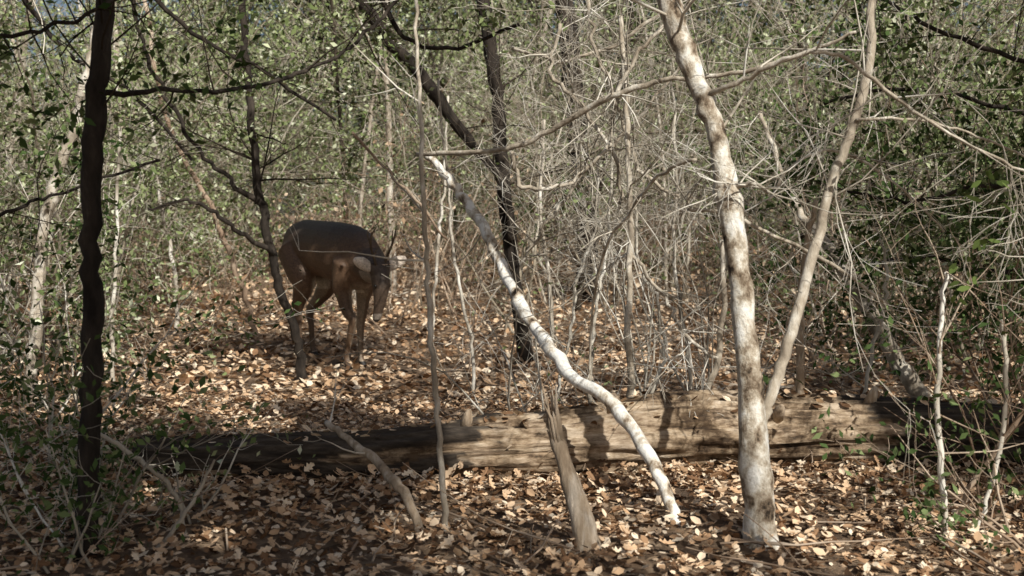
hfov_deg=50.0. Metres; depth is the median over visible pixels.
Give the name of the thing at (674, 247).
slender stem
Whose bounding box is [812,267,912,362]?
woody seedling
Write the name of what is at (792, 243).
twig branch
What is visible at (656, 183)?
twig branch
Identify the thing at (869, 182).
twig branch
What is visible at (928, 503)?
evergreen shrub
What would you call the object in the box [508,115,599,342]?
slender stem
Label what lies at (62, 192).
hanging branch
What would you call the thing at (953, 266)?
fresh leaf spray
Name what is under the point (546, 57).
twig branch
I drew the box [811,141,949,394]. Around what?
slender stem
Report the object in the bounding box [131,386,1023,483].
fallen log
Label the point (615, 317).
bare shrub
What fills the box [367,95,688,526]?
leaning sapling
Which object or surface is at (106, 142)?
evergreen shrub
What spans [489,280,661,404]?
woody seedling
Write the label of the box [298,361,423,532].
curved branch
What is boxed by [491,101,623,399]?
slender stem
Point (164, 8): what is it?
hanging branch
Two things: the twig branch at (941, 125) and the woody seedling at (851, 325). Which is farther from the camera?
the woody seedling at (851, 325)
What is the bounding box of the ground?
[0,215,1023,575]
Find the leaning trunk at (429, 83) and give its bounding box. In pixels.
[355,0,609,240]
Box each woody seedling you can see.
[104,293,241,383]
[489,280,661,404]
[495,288,557,350]
[502,325,561,398]
[505,209,612,362]
[531,283,607,396]
[562,331,682,401]
[633,270,734,389]
[709,289,791,372]
[723,307,791,393]
[758,294,819,376]
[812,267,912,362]
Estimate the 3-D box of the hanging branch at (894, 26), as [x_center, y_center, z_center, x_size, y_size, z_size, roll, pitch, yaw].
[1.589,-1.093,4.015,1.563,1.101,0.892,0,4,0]
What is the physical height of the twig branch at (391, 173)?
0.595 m
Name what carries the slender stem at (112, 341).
on the ground
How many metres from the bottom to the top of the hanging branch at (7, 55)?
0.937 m
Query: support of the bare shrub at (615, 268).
on the ground
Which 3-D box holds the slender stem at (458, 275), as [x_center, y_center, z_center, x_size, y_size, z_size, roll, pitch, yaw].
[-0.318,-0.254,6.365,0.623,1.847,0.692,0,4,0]
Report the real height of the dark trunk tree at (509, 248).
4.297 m
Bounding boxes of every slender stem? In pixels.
[77,128,174,380]
[118,102,192,328]
[401,80,503,392]
[413,96,483,338]
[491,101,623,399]
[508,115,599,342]
[555,64,658,403]
[583,150,692,393]
[644,81,710,389]
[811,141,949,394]
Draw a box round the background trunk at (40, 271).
[0,2,214,392]
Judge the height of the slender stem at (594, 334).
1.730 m
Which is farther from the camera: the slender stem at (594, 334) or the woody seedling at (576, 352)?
the woody seedling at (576, 352)
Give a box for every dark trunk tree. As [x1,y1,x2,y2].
[0,0,220,560]
[314,0,661,365]
[457,0,681,302]
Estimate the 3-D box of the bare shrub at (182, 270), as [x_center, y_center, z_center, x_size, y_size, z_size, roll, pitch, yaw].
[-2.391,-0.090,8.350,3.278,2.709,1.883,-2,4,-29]
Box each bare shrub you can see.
[0,108,435,350]
[283,89,721,414]
[325,135,523,376]
[349,0,910,397]
[380,0,730,383]
[438,94,705,411]
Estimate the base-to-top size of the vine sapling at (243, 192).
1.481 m
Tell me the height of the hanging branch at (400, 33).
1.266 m
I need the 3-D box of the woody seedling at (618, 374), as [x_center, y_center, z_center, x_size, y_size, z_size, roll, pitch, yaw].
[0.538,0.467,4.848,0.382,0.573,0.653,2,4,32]
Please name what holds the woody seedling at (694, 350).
on the ground
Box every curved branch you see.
[6,302,266,533]
[109,425,214,548]
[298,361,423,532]
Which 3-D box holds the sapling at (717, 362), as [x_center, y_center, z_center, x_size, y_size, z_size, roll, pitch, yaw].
[0.739,0.041,4.388,0.568,1.445,0.537,-2,4,-22]
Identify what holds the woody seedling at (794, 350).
on the ground
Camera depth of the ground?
3.93 m
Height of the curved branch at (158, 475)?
0.819 m
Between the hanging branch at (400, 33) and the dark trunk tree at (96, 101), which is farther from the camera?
the hanging branch at (400, 33)
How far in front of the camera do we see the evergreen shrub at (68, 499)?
3.12 m
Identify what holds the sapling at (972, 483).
on the ground
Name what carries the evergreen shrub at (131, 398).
on the ground
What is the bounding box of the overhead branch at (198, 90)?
[67,0,448,190]
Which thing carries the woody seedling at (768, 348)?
on the ground
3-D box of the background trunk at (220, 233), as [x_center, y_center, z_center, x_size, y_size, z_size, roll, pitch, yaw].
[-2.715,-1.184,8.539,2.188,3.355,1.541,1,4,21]
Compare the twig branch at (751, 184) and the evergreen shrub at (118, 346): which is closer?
the twig branch at (751, 184)
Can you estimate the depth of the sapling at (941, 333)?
3.37 m
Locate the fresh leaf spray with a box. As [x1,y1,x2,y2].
[947,170,1023,304]
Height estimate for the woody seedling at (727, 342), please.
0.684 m
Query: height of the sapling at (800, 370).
1.523 m
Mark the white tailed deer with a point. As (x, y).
(328, 274)
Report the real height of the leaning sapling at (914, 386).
1.731 m
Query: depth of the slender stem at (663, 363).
4.81 m
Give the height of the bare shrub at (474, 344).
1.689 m
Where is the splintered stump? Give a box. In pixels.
[541,379,601,552]
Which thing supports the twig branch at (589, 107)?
attached to the pale bark tree at (755, 468)
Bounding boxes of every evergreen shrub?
[0,46,209,416]
[0,94,248,360]
[0,141,254,379]
[0,229,344,484]
[0,323,244,542]
[0,332,199,574]
[51,378,315,523]
[517,0,1021,387]
[727,9,1023,403]
[759,66,1023,538]
[806,0,1023,395]
[820,302,1023,560]
[927,67,1023,412]
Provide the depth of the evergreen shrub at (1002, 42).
7.02 m
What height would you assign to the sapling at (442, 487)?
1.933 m
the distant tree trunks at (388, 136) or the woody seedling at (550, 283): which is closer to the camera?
the woody seedling at (550, 283)
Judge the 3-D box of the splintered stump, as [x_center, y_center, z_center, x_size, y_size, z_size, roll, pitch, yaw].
[0.184,0.551,3.283,0.206,0.553,0.086,3,5,39]
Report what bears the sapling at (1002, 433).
on the ground
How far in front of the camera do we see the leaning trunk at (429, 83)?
7.07 m
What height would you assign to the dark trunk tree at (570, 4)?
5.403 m
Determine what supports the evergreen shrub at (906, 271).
on the ground
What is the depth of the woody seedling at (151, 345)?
6.62 m
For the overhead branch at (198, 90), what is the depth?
3.85 m
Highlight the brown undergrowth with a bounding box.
[0,82,1023,335]
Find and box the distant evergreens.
[0,0,1023,243]
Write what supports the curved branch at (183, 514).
on the ground
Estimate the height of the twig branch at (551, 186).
1.717 m
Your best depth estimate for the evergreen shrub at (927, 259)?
5.24 m
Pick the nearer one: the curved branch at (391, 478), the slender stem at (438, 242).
the curved branch at (391, 478)
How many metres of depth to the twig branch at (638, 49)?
4.44 m
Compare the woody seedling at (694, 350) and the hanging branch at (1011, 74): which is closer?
the hanging branch at (1011, 74)
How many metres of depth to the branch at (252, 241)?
6.29 m
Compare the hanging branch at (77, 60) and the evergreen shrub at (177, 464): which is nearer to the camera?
the evergreen shrub at (177, 464)
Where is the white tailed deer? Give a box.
[278,220,406,370]
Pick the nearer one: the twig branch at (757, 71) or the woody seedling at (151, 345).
the twig branch at (757, 71)
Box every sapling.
[113,0,454,381]
[115,0,257,204]
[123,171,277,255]
[269,0,448,530]
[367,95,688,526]
[489,0,968,398]
[606,118,794,389]
[649,111,985,397]
[701,109,890,394]
[884,309,1023,531]
[885,190,1023,540]
[951,401,1023,515]
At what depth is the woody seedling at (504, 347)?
6.12 m
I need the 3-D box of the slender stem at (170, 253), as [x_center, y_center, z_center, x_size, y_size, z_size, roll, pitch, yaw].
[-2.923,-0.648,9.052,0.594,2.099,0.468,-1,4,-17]
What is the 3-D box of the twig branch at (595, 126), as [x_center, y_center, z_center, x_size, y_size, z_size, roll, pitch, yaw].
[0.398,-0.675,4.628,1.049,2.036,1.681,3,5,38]
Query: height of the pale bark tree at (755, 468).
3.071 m
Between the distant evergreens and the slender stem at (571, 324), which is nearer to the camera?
the slender stem at (571, 324)
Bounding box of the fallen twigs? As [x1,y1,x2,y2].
[0,269,1023,575]
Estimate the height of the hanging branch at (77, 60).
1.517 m
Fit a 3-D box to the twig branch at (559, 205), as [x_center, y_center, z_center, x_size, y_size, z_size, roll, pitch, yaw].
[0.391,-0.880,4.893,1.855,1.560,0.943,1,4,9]
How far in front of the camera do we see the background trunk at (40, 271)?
5.97 m
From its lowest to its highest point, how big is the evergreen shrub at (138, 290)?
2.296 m
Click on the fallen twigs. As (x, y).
(748, 561)
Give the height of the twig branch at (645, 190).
1.237 m
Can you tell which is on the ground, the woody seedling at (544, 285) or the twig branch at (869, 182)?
the woody seedling at (544, 285)
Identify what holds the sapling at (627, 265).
on the ground
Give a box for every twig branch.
[351,131,448,240]
[397,158,712,411]
[401,0,816,264]
[416,0,880,185]
[427,15,685,402]
[445,0,796,290]
[457,0,744,360]
[504,0,804,254]
[507,0,721,119]
[537,206,779,416]
[628,111,944,390]
[638,61,895,269]
[673,0,975,277]
[708,0,1023,304]
[792,2,1023,378]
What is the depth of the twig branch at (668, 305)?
4.48 m
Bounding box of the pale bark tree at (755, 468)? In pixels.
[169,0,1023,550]
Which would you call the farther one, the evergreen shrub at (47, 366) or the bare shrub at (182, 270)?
the bare shrub at (182, 270)
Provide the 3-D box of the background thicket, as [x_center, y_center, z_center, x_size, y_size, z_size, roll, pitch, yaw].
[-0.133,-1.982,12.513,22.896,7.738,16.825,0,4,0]
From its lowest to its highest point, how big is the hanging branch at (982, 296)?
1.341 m
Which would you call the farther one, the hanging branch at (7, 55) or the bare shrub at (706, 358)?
the bare shrub at (706, 358)
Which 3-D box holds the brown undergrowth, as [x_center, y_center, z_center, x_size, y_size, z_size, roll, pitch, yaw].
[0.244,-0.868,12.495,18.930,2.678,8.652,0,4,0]
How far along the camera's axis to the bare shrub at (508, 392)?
5.12 m
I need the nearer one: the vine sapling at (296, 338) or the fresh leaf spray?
the fresh leaf spray
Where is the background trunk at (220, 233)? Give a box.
[64,0,334,338]
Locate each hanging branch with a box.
[0,0,266,222]
[0,0,282,179]
[0,69,159,401]
[57,0,434,202]
[225,0,572,110]
[736,0,1023,267]
[737,32,1023,270]
[795,0,1023,136]
[813,178,1023,386]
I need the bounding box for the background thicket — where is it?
[0,0,1023,375]
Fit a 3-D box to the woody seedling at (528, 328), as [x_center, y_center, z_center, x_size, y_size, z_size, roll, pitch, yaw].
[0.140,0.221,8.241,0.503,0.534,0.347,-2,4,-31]
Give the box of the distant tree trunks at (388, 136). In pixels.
[0,0,1023,347]
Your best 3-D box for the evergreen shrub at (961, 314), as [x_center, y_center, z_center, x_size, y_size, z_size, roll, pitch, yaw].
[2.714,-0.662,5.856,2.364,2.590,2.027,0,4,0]
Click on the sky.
(59, 1)
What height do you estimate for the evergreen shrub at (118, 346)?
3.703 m
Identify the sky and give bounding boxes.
[2,0,1022,214]
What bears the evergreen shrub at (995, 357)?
on the ground
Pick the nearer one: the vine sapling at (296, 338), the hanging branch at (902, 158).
the hanging branch at (902, 158)

